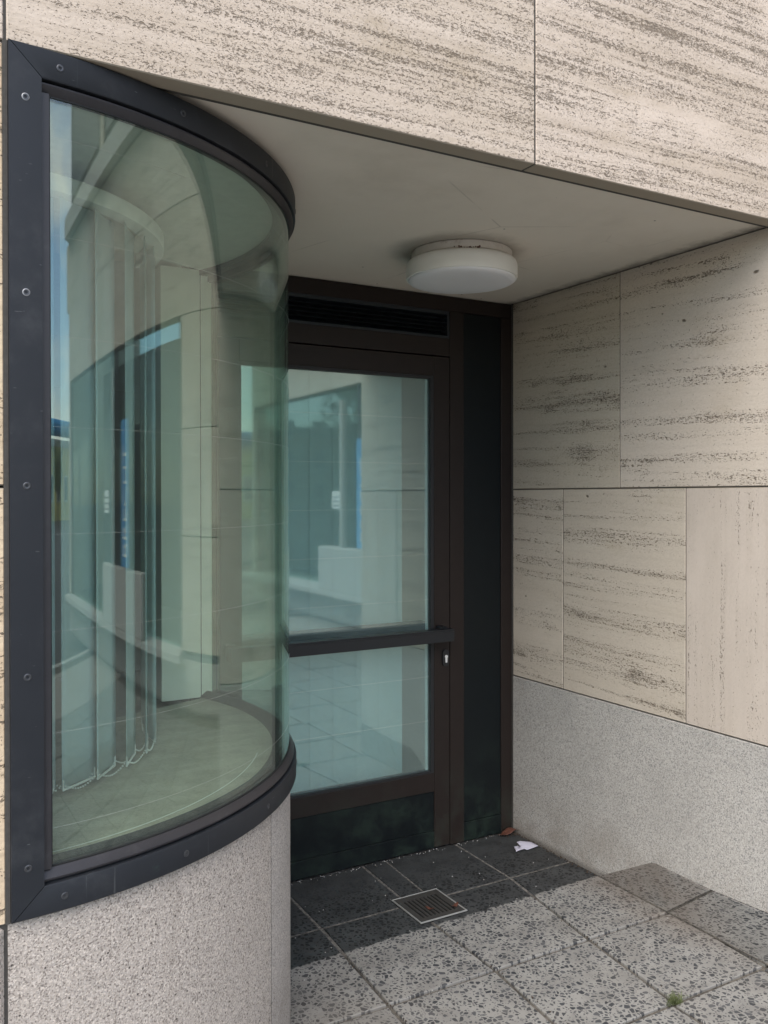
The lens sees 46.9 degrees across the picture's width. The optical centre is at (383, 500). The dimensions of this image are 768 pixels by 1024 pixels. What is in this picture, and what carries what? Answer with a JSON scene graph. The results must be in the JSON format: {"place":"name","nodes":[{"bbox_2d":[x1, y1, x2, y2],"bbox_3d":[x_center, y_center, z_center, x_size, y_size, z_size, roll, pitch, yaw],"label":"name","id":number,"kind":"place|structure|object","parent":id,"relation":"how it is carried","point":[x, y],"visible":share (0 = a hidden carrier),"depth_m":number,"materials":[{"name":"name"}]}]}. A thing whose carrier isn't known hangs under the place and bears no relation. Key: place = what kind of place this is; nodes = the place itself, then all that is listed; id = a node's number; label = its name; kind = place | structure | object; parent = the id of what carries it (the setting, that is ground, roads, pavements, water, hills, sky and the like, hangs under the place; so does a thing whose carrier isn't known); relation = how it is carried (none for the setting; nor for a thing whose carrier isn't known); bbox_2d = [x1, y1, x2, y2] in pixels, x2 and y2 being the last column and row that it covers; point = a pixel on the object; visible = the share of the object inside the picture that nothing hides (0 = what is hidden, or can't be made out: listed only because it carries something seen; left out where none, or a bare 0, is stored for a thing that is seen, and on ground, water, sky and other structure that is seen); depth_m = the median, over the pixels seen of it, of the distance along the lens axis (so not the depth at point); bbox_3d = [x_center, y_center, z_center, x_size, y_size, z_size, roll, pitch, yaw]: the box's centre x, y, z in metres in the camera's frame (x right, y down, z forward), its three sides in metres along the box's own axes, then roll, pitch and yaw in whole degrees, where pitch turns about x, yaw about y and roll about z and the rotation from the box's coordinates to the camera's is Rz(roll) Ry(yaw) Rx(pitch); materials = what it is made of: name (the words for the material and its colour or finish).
{"place":"outdoors","nodes":[
{"label":"outdoors","id":0,"kind":"place"},
{"bbox_2d":[290,831,767,1023],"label":"pavement","id":1,"kind":"structure","parent":0,"point":[705,948],"depth_m":3.13,"materials":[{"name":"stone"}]},
{"bbox_2d":[55,670,182,730],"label":"room floor","id":2,"kind":"structure","parent":1,"relation":"on","point":[120,694],"depth_m":6.98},
{"bbox_2d":[0,793,290,1023],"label":"bay plinth","id":3,"kind":"structure","parent":1,"relation":"on","point":[205,940],"depth_m":2.01,"materials":[{"name":"stone"}]},
{"bbox_2d":[0,38,296,924],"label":"curved window","id":4,"kind":"structure","parent":3,"relation":"on","point":[214,200],"depth_m":1.99,"materials":[{"name":"clear glass"}]},
{"bbox_2d":[50,172,163,793],"bbox_3d":[-0.816,-0.036,2.455,0.271,1.550,0.985,0,0,16],"label":"vertical blind","id":5,"kind":"object","parent":4,"relation":"hanging from","point":[88,659],"visible":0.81,"depth_m":2.34,"materials":[{"name":"white fabric"}]},
{"bbox_2d":[155,265,211,701],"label":"wall","id":6,"kind":"structure","parent":4,"relation":"attached to","point":[183,570],"depth_m":3.31,"materials":[{"name":"paint"}]},
{"bbox_2d":[54,378,424,772],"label":"room wall","id":7,"kind":"structure","parent":1,"relation":"on","point":[413,699],"depth_m":5.09,"materials":[{"name":"paint"}]},
{"bbox_2d":[54,253,158,391],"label":"room ceiling","id":8,"kind":"structure","parent":7,"relation":"attached to","point":[119,293],"depth_m":4.92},
{"bbox_2d":[212,271,511,844],"bbox_3d":[-0.088,0.324,3.875,1.562,2.510,0.075,0,0,-30],"label":"door frame","id":9,"kind":"object","parent":7,"relation":"attached to","point":[470,339],"visible":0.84,"depth_m":4.10,"materials":[{"name":"brown metal"}]},
{"bbox_2d":[241,365,401,792],"bbox_3d":[-0.248,0.444,3.868,1.085,2.200,0.040,0,0,-30],"label":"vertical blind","id":10,"kind":"object","parent":9,"relation":"attached to","point":[341,499],"visible":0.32,"depth_m":3.87,"materials":[{"name":"plastic"}]},
{"bbox_2d":[217,337,453,880],"bbox_3d":[-0.172,0.461,3.774,1.094,2.225,0.168,0,0,-30],"label":"entrance door","id":11,"kind":"structure","parent":9,"relation":"attached to","point":[343,826],"depth_m":3.82,"materials":[{"name":"brown metal"}]},
{"bbox_2d":[0,0,767,1023],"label":"facade wall","id":12,"kind":"structure","parent":1,"relation":"on","point":[662,100],"depth_m":2.32,"materials":[{"name":"stone"}]},
{"bbox_2d":[391,888,467,924],"bbox_3d":[0.175,1.579,3.453,0.211,0.010,0.219,0,0,-30],"label":"floor drain","id":13,"kind":"object","parent":1,"relation":"on","point":[439,902],"visible":1,"depth_m":3.45,"materials":[{"name":"silver metal"}]},
{"bbox_2d":[291,836,667,992],"bbox_3d":[0.201,1.580,3.397,1.491,0.005,1.043,0,0,-30],"label":"grit","id":14,"kind":"object","parent":1,"relation":"on","point":[435,885],"visible":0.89,"depth_m":3.76,"materials":[{"name":"gravel"}]},
{"bbox_2d":[499,827,517,834],"bbox_3d":[0.587,1.558,4.179,0.126,0.020,0.040,0,0,-24],"label":"dry leaf","id":15,"kind":"object","parent":1,"relation":"on","point":[508,830],"visible":1,"depth_m":4.18,"materials":[{"name":"brown plant"}]},
{"bbox_2d":[514,841,537,850],"bbox_3d":[0.626,1.567,4.034,0.132,0.009,0.094,0,0,-30],"label":"paper scrap","id":16,"kind":"object","parent":1,"relation":"on","point":[526,845],"visible":1,"depth_m":4.03,"materials":[{"name":"white paper"}]},
{"bbox_2d":[511,486,739,527],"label":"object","id":17,"kind":"object","parent":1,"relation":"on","point":[637,488],"depth_m":3.55,"materials":[{"name":"black paint"}]},
{"bbox_2d":[54,92,764,304],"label":"soffit","id":18,"kind":"structure","parent":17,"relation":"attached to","point":[373,212],"depth_m":2.91,"materials":[{"name":"paint"}]},
{"bbox_2d":[153,86,767,227],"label":"soffit joint","id":19,"kind":"object","parent":18,"relation":"attached to","point":[271,114],"visible":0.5,"depth_m":2.31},
{"bbox_2d":[406,239,517,293],"bbox_3d":[0.292,-0.872,3.334,0.417,0.117,0.417,0,0,-30],"label":"ceiling lamp","id":20,"kind":"object","parent":18,"relation":"attached to","point":[461,266],"visible":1,"depth_m":3.19,"materials":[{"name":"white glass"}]},
{"bbox_2d":[511,228,767,912],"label":"side wall","id":21,"kind":"structure","parent":1,"relation":"on","point":[639,677],"depth_m":3.49,"materials":[{"name":"stone"}]},
{"bbox_2d":[666,990,689,1005],"bbox_3d":[0.920,1.575,2.801,0.113,0.025,0.069,0,0,-30],"label":"grass tuft","id":22,"kind":"object","parent":1,"relation":"on","point":[672,1000],"visible":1,"depth_m":2.80,"materials":[{"name":"green plant"}]}
]}

